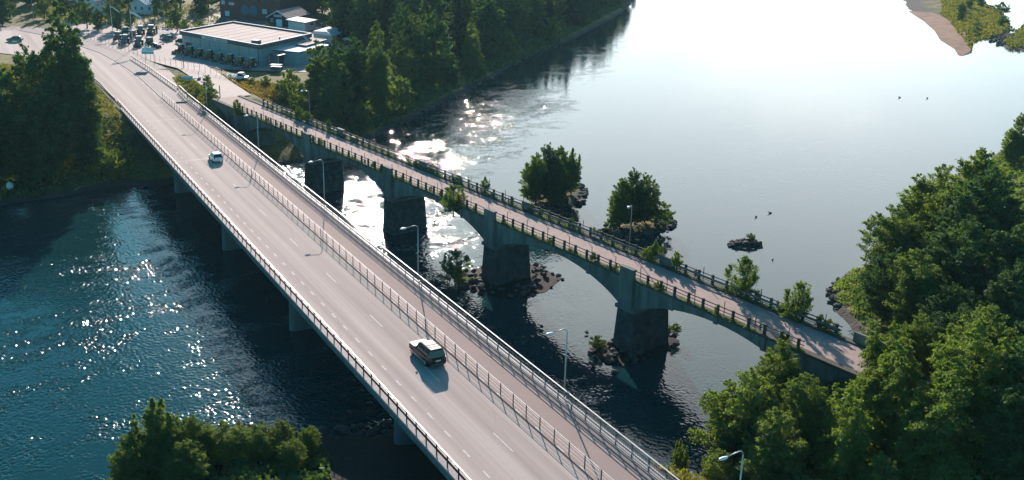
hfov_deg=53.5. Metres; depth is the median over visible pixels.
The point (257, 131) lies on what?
street lamp
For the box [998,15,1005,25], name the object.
island bush
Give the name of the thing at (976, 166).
broad tree
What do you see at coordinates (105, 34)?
yard paving
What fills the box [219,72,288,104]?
weeds
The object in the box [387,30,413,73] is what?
broadleaf tree
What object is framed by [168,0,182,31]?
garden tree
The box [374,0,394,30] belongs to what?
broadleaf tree
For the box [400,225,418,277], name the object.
street lamp
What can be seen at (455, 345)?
lane fence
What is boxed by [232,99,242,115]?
shrub
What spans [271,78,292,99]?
shrub
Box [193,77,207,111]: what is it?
street lamp
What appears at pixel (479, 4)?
broadleaf tree
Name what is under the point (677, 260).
weed
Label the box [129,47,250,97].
approach road
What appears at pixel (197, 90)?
shrub
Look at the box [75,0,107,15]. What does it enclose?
white house
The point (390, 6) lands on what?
broadleaf tree
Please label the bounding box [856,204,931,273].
broad tree
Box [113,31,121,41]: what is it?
tractor
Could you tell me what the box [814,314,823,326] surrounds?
weed
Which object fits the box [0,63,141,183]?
grass
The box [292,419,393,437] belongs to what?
bank rocks
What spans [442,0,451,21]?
spruce tree
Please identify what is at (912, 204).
broad tree
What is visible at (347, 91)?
broadleaf tree
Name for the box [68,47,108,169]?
birch tree
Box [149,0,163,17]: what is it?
garden tree
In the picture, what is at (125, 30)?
tractor
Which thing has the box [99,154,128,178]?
shrub
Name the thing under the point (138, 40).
tractor
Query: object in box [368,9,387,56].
spruce tree
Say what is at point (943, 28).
sand spit
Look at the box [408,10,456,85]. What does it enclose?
broadleaf tree
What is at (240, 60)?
tractor
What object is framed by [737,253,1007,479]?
undergrowth
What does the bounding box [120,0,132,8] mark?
garden tree
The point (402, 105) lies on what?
bank tree
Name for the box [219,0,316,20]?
brick building
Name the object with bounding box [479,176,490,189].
shrub
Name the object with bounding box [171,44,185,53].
tractor
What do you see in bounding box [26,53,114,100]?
road guard rail
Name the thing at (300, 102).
shrub
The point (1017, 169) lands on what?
undergrowth
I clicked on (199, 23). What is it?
garden bush
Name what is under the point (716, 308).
weed
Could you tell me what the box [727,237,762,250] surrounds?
rock islet
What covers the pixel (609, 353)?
pier rocks
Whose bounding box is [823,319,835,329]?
weed
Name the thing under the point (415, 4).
broadleaf tree
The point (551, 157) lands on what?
broad tree
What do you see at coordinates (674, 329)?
shrub
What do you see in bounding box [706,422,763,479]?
broad tree
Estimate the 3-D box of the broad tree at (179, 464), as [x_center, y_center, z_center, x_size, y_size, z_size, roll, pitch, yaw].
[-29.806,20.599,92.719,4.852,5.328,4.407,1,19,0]
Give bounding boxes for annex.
[268,38,329,64]
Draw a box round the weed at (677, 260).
[670,251,682,272]
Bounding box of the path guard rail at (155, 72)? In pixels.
[130,55,177,89]
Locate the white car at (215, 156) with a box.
[209,152,222,161]
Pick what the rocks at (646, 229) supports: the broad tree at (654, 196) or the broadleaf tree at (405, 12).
the broad tree at (654, 196)
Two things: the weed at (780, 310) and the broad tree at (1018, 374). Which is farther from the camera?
the weed at (780, 310)
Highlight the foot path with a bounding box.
[0,26,189,104]
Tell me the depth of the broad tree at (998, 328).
94.91 m
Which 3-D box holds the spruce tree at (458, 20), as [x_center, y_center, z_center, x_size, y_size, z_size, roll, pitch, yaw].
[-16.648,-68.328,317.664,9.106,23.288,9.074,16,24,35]
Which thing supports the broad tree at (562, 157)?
on the rocks at (580, 193)
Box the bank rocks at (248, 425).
[218,422,269,439]
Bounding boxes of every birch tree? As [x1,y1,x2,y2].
[36,0,99,165]
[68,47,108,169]
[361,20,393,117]
[998,112,1023,167]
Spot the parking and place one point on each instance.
(228, 19)
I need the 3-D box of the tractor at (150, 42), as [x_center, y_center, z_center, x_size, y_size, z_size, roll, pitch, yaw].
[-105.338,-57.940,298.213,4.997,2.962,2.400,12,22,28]
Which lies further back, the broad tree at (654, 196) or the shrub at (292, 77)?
the shrub at (292, 77)
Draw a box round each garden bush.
[164,20,172,27]
[180,19,189,27]
[195,20,204,26]
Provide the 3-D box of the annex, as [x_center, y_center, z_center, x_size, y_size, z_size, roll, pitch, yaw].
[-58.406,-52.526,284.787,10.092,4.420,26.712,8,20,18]
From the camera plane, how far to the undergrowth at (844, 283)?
146.54 m
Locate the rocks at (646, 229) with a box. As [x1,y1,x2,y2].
[596,217,676,238]
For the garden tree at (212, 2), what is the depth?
395.71 m
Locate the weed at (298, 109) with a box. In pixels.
[295,106,302,117]
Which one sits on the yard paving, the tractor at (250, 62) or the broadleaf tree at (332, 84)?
the tractor at (250, 62)
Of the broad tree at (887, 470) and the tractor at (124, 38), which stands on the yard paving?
the tractor at (124, 38)
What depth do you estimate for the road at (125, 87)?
256.86 m
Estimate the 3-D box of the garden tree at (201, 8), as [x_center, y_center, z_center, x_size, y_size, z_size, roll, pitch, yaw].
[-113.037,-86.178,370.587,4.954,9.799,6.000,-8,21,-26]
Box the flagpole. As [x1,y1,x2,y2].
[129,9,140,47]
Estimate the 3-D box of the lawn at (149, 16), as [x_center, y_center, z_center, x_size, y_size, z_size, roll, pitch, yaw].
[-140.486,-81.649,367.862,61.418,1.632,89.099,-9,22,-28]
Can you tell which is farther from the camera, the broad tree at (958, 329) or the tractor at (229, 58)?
the tractor at (229, 58)
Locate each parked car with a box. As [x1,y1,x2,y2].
[163,35,173,40]
[175,38,181,43]
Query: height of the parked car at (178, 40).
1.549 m
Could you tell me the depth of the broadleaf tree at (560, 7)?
407.18 m
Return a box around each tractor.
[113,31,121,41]
[118,34,130,45]
[120,26,129,35]
[129,30,137,39]
[134,35,143,47]
[136,25,144,35]
[144,37,161,47]
[146,24,155,35]
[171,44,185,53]
[181,45,194,55]
[191,48,204,57]
[201,49,214,59]
[211,52,224,61]
[220,53,235,63]
[231,56,245,66]
[241,57,256,68]
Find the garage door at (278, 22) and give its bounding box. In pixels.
[276,19,281,26]
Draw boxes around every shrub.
[84,146,113,172]
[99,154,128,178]
[109,149,122,161]
[194,87,200,93]
[200,75,212,84]
[202,83,218,97]
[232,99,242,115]
[260,76,270,84]
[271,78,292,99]
[281,68,300,89]
[286,82,313,105]
[287,94,311,112]
[303,78,320,99]
[305,72,324,98]
[436,249,472,285]
[438,183,467,216]
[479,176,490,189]
[588,335,606,347]
[604,216,619,229]
[650,200,676,228]
[668,323,681,335]
[701,448,740,479]
[746,233,755,239]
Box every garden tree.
[0,0,11,24]
[8,0,16,16]
[20,0,36,6]
[34,0,49,18]
[57,0,70,14]
[74,0,94,27]
[101,0,114,19]
[106,2,125,30]
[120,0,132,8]
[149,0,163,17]
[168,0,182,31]
[176,0,185,6]
[191,0,202,11]
[195,0,208,15]
[204,0,219,7]
[319,0,328,13]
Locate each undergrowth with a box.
[0,162,83,199]
[106,447,330,479]
[319,0,622,135]
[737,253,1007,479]
[832,267,890,318]
[941,152,1023,226]
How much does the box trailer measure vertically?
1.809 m
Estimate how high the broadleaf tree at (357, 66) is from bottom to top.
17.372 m
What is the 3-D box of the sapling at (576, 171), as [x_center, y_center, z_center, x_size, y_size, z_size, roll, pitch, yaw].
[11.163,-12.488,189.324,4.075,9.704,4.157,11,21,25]
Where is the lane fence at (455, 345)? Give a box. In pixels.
[162,93,612,479]
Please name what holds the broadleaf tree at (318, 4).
on the ground at (370, 458)
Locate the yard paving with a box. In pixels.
[65,15,357,88]
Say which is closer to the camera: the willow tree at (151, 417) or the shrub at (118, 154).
the willow tree at (151, 417)
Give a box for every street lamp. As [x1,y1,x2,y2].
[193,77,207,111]
[244,114,259,153]
[308,160,325,206]
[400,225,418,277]
[546,329,567,397]
[627,206,631,249]
[719,451,743,479]
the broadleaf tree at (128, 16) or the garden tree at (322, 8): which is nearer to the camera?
the broadleaf tree at (128, 16)
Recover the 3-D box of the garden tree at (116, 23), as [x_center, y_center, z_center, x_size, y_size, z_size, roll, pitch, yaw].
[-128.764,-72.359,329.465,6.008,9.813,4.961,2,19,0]
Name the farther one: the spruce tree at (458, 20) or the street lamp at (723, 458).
the spruce tree at (458, 20)
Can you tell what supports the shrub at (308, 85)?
on the ground at (370, 458)
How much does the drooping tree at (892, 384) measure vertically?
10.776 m
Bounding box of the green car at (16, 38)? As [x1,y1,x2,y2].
[6,36,22,41]
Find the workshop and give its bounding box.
[266,6,309,26]
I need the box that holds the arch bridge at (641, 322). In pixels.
[210,95,875,387]
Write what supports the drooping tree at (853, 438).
on the ground at (370, 458)
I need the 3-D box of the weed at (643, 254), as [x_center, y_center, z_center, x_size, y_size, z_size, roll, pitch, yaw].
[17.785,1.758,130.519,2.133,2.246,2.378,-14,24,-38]
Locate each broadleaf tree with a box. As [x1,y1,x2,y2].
[90,8,105,30]
[123,8,134,26]
[304,39,330,91]
[313,86,341,129]
[316,0,327,12]
[317,51,353,111]
[323,0,356,31]
[324,66,345,121]
[325,63,354,114]
[326,36,345,62]
[336,32,364,81]
[341,38,369,103]
[343,0,375,43]
[354,0,382,34]
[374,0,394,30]
[377,0,397,34]
[386,2,411,42]
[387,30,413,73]
[388,4,418,57]
[390,0,423,25]
[396,14,423,66]
[397,48,420,88]
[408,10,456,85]
[418,0,451,31]
[435,23,451,72]
[444,0,474,34]
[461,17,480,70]
[466,0,477,17]
[466,0,500,36]
[474,0,513,60]
[476,0,506,39]
[501,0,521,30]
[552,0,568,24]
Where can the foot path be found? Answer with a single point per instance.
(158, 85)
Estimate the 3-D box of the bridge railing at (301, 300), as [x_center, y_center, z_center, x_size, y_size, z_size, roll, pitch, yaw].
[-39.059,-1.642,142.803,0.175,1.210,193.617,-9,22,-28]
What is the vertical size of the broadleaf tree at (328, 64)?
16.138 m
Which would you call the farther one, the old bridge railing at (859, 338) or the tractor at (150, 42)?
the tractor at (150, 42)
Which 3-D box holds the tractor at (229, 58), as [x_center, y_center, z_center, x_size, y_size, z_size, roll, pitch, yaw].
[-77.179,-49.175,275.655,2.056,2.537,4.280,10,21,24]
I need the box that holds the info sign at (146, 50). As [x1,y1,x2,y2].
[142,46,154,65]
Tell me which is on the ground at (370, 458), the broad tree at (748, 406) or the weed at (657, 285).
the broad tree at (748, 406)
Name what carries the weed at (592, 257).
on the arch bridge at (641, 322)
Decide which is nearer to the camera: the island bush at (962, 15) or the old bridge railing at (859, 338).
the old bridge railing at (859, 338)
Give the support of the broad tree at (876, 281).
on the ground at (370, 458)
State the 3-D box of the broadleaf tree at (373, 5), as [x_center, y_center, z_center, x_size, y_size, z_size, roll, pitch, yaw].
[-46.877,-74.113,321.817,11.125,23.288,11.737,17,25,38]
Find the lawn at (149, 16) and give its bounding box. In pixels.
[30,2,225,29]
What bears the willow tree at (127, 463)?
on the ground at (370, 458)
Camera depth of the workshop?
349.51 m
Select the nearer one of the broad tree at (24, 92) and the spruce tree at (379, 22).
the broad tree at (24, 92)
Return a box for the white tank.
[6,182,13,189]
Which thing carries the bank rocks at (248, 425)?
on the ground at (370, 458)
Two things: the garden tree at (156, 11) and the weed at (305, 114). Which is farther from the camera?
the garden tree at (156, 11)
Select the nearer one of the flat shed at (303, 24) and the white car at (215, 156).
the white car at (215, 156)
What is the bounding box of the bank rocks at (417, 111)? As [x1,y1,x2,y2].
[397,42,557,123]
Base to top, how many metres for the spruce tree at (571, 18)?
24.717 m
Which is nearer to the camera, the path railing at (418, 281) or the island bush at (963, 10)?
the path railing at (418, 281)
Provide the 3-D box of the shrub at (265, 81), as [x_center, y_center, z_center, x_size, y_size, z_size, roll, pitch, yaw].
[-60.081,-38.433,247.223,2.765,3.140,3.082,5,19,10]
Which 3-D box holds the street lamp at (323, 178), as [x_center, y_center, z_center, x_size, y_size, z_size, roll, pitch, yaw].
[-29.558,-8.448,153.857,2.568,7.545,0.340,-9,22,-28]
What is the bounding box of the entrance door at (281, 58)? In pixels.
[279,55,283,64]
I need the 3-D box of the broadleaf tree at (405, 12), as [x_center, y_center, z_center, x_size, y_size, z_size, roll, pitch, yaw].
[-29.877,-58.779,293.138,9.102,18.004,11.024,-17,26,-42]
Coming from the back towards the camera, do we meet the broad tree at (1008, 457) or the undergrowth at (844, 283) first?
the undergrowth at (844, 283)
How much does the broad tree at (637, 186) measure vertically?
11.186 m
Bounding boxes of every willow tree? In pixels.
[107,429,159,479]
[129,397,179,477]
[142,414,197,472]
[179,414,217,462]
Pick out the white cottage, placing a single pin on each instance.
(142, 7)
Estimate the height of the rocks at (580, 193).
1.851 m
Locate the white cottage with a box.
[129,0,161,14]
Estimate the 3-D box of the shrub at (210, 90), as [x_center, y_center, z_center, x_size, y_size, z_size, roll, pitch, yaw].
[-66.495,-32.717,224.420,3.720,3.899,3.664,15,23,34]
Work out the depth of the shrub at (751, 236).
168.56 m
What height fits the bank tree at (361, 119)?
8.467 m
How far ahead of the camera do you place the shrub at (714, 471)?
92.75 m
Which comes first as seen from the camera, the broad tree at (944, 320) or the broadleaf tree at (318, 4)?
the broad tree at (944, 320)
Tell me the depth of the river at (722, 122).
174.87 m
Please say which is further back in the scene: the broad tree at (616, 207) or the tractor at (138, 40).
the tractor at (138, 40)
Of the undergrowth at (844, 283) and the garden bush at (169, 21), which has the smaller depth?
the undergrowth at (844, 283)
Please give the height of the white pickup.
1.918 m
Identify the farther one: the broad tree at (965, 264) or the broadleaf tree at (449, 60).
the broadleaf tree at (449, 60)
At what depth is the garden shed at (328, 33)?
318.70 m
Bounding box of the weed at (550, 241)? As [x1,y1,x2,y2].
[546,237,553,245]
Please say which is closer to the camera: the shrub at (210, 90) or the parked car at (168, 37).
the shrub at (210, 90)
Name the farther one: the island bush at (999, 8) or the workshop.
the island bush at (999, 8)
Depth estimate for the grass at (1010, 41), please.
416.58 m
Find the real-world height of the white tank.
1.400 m
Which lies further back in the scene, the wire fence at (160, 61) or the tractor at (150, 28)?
the tractor at (150, 28)
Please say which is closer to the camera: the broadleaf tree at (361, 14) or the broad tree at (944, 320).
the broad tree at (944, 320)
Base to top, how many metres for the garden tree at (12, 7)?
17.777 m
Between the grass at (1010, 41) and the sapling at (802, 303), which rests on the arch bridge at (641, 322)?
the sapling at (802, 303)
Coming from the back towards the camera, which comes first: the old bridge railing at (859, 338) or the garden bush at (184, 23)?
the garden bush at (184, 23)
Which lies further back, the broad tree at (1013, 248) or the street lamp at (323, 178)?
the street lamp at (323, 178)
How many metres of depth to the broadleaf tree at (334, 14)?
323.90 m
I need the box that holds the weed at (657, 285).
[653,281,661,290]
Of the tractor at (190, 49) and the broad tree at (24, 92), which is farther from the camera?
the tractor at (190, 49)
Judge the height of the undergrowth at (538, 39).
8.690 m
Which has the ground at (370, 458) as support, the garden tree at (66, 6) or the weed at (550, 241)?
the garden tree at (66, 6)
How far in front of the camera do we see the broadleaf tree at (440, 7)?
324.93 m
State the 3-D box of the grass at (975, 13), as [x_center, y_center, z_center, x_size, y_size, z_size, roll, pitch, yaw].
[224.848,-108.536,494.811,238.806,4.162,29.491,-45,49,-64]
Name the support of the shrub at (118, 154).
on the ground at (370, 458)
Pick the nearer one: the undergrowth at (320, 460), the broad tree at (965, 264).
the undergrowth at (320, 460)
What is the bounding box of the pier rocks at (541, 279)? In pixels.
[457,262,564,298]
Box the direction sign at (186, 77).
[181,76,192,91]
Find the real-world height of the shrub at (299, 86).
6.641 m
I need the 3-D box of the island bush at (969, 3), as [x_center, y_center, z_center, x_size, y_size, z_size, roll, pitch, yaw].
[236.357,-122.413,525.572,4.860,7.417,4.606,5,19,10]
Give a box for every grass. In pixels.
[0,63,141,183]
[173,74,218,110]
[266,104,844,337]
[653,461,715,479]
[940,0,1009,50]
[1003,24,1023,47]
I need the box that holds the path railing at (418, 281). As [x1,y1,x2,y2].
[179,85,679,479]
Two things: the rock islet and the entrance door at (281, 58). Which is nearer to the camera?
the rock islet
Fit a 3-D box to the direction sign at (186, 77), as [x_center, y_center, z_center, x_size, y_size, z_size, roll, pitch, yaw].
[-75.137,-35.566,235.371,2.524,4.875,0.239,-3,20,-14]
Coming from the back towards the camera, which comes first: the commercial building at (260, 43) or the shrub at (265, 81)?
the commercial building at (260, 43)
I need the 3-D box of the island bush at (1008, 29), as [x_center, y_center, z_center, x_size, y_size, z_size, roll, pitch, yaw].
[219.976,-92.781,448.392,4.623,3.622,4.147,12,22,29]
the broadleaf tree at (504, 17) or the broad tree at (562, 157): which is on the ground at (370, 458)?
the broadleaf tree at (504, 17)
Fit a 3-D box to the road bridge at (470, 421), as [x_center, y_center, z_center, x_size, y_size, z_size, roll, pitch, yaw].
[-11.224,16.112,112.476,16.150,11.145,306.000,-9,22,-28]
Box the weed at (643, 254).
[641,246,656,260]
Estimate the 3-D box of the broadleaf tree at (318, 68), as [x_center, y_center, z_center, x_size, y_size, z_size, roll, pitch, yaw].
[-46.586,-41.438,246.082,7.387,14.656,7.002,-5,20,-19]
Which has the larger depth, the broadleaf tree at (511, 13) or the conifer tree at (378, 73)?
the broadleaf tree at (511, 13)
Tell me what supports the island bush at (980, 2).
on the ground at (370, 458)
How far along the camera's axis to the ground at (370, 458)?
197.23 m
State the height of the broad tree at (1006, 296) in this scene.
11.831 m
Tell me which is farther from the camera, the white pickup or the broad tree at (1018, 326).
the white pickup
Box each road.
[0,30,168,107]
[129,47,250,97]
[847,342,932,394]
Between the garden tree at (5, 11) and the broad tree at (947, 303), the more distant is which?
the garden tree at (5, 11)
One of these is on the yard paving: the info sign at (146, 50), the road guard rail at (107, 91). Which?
the info sign at (146, 50)
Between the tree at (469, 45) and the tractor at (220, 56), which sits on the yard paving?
the tractor at (220, 56)
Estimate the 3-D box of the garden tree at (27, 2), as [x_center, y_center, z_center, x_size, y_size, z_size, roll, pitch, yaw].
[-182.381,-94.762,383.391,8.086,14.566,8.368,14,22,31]
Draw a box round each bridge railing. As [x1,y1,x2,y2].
[117,99,470,479]
[233,101,804,348]
[262,99,941,372]
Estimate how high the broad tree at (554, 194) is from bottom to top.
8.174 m
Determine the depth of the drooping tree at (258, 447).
97.16 m
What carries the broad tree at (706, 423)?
on the ground at (370, 458)
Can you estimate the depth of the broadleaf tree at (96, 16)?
327.94 m
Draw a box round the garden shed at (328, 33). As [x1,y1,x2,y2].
[313,27,347,42]
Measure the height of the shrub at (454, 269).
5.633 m
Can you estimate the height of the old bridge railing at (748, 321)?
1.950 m
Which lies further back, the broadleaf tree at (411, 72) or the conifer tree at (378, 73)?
the broadleaf tree at (411, 72)
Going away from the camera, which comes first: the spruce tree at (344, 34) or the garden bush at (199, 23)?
the spruce tree at (344, 34)
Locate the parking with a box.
[157,13,267,26]
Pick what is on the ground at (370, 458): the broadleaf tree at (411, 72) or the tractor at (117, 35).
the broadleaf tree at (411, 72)
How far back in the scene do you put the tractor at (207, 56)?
281.68 m
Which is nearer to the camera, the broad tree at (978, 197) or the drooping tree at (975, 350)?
the drooping tree at (975, 350)
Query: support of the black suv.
on the road bridge at (470, 421)
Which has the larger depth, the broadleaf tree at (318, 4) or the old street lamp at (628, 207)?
the broadleaf tree at (318, 4)
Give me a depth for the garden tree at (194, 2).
384.62 m
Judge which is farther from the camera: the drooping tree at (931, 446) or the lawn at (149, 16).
the lawn at (149, 16)
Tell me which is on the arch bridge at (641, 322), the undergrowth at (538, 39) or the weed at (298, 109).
the weed at (298, 109)
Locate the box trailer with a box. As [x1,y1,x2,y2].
[270,64,282,71]
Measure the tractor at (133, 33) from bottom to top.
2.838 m
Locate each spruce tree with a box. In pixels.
[337,0,357,42]
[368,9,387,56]
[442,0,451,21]
[447,0,467,57]
[495,1,506,35]
[540,0,555,31]
[562,0,580,25]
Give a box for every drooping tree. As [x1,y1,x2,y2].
[202,419,249,467]
[231,420,276,464]
[810,382,886,479]
[843,339,924,447]
[856,321,915,390]
[883,354,998,479]
[925,316,1019,429]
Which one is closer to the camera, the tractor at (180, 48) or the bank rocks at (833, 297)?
the bank rocks at (833, 297)
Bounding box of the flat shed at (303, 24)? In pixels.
[286,17,317,31]
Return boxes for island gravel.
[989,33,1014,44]
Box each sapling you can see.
[568,147,581,193]
[670,439,689,472]
[724,255,760,300]
[779,280,813,323]
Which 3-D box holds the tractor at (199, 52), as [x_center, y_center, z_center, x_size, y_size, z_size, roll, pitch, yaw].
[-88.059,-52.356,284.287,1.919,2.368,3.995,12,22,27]
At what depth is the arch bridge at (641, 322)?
139.95 m
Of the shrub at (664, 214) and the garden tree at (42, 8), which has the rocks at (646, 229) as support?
the shrub at (664, 214)
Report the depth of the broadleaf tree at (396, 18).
301.80 m
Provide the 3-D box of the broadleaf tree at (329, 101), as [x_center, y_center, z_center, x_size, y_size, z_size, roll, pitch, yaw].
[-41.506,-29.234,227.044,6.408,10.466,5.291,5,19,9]
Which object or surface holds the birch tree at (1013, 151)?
on the ground at (370, 458)
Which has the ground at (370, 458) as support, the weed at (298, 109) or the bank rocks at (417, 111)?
the bank rocks at (417, 111)
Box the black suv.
[409,339,445,366]
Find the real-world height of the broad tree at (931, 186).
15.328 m
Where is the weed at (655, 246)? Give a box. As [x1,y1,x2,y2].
[651,240,658,259]
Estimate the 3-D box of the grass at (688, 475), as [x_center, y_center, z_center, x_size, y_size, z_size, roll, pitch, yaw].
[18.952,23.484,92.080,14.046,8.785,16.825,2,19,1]
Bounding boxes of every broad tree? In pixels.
[0,43,81,166]
[10,103,68,180]
[158,438,211,479]
[267,418,298,459]
[276,438,308,471]
[297,425,320,454]
[518,152,548,202]
[535,142,566,196]
[541,165,574,207]
[549,145,575,192]
[605,179,637,228]
[612,167,651,225]
[634,175,661,221]
[686,367,787,459]
[704,414,738,432]
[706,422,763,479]
[735,406,814,479]
[754,338,803,405]
[778,372,839,454]
[852,450,900,479]
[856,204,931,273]
[856,247,917,321]
[877,190,936,258]
[881,248,951,329]
[891,313,942,372]
[896,163,964,229]
[915,214,1007,308]
[917,282,978,345]
[922,146,1023,255]
[922,303,974,356]
[926,160,1023,277]
[942,304,995,359]
[956,304,1020,382]
[962,382,1023,479]
[973,258,1023,331]
[982,224,1023,292]
[984,335,1023,429]
[1013,320,1023,340]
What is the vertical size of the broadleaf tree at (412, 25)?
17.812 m
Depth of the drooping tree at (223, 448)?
96.71 m
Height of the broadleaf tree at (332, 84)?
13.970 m
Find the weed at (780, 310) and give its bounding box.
[777,304,784,312]
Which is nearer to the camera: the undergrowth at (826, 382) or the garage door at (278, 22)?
the undergrowth at (826, 382)
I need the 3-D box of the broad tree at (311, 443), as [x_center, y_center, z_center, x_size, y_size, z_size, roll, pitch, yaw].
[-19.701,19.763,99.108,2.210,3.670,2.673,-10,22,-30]
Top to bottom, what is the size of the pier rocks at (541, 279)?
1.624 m
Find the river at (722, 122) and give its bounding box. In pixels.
[0,0,1023,479]
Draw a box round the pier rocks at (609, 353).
[587,332,679,366]
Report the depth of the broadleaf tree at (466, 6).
340.62 m
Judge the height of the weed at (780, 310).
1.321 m
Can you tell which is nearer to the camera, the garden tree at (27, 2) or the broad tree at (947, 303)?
the broad tree at (947, 303)
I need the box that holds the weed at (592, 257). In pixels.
[589,252,596,262]
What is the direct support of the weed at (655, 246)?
on the arch bridge at (641, 322)
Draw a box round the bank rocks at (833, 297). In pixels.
[825,277,845,309]
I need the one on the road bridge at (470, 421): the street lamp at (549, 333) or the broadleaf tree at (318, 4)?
the street lamp at (549, 333)
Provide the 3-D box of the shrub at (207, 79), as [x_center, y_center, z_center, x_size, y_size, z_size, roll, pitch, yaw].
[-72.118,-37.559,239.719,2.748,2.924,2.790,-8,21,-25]
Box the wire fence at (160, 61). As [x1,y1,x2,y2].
[108,39,227,77]
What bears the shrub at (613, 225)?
on the rocks at (646, 229)
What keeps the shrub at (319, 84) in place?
on the ground at (370, 458)
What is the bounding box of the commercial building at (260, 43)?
[178,21,311,65]
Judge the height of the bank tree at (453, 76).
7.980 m
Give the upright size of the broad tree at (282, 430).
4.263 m
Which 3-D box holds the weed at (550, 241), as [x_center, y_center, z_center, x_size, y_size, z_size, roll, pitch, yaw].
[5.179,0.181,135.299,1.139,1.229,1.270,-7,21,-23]
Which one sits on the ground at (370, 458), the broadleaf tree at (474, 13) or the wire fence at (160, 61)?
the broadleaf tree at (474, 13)
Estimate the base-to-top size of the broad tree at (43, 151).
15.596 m
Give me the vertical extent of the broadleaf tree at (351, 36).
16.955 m
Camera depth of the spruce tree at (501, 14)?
350.02 m
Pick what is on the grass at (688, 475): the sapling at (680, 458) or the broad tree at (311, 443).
the sapling at (680, 458)
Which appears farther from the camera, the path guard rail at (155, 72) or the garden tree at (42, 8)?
the garden tree at (42, 8)
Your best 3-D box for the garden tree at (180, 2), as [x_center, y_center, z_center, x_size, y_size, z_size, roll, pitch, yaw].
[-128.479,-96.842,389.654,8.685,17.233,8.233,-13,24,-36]
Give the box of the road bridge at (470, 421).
[120,102,667,479]
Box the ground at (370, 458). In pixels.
[0,0,1023,479]
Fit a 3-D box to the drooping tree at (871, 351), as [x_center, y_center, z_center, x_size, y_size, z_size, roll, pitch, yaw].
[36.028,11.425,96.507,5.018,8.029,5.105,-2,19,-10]
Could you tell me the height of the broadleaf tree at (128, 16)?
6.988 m
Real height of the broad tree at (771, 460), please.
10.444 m
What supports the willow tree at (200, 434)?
on the ground at (370, 458)
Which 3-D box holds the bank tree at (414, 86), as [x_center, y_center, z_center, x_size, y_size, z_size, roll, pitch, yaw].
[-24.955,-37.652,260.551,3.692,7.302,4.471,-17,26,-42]
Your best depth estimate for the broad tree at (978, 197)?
136.93 m
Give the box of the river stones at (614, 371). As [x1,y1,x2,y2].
[486,325,617,373]
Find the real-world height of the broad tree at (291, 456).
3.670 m
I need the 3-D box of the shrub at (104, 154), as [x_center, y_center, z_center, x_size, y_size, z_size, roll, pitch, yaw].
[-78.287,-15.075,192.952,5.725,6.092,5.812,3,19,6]
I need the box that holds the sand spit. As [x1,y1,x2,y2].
[909,11,970,55]
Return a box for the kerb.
[19,30,169,104]
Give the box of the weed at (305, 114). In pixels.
[300,111,312,122]
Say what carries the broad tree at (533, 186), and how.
on the rocks at (580, 193)
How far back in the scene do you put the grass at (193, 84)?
236.56 m
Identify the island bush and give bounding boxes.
[955,6,966,16]
[957,11,964,19]
[965,0,973,7]
[976,0,985,5]
[992,1,1010,13]
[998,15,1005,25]
[1005,25,1015,32]
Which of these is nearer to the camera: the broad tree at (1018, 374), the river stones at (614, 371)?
the broad tree at (1018, 374)
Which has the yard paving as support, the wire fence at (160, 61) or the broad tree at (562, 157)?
the wire fence at (160, 61)
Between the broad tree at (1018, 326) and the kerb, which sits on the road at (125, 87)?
the kerb
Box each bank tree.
[353,99,369,133]
[384,75,416,116]
[410,79,421,103]
[444,59,460,85]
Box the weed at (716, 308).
[714,305,718,315]
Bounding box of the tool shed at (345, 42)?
[343,37,351,45]
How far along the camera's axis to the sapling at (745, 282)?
118.68 m
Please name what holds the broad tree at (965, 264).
on the ground at (370, 458)
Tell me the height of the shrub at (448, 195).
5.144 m
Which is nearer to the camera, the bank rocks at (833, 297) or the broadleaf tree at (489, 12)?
the bank rocks at (833, 297)
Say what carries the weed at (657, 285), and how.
on the arch bridge at (641, 322)
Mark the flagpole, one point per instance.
(135, 14)
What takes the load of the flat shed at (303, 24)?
on the yard paving
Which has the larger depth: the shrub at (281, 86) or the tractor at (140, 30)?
the tractor at (140, 30)
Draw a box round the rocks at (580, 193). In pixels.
[521,183,588,214]
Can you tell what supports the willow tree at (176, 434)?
on the ground at (370, 458)
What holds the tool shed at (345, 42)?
on the yard paving
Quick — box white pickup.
[226,72,248,79]
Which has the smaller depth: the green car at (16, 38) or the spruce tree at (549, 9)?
the green car at (16, 38)
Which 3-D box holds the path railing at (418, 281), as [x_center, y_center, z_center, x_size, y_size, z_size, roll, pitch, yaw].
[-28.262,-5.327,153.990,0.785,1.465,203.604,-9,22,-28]
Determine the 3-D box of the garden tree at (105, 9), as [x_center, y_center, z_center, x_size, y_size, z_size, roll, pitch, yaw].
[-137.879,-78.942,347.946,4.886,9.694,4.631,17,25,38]
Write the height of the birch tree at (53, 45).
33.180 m
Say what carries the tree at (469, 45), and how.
on the ground at (370, 458)
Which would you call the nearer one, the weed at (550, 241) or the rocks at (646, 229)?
the weed at (550, 241)
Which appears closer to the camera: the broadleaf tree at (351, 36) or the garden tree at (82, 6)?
the broadleaf tree at (351, 36)
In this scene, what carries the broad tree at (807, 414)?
on the ground at (370, 458)
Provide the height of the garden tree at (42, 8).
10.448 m
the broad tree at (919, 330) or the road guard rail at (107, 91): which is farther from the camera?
the road guard rail at (107, 91)
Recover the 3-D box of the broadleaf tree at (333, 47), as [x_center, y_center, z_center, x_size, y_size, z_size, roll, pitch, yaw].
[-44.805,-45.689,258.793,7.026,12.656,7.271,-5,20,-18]
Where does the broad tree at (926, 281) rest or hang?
on the ground at (370, 458)

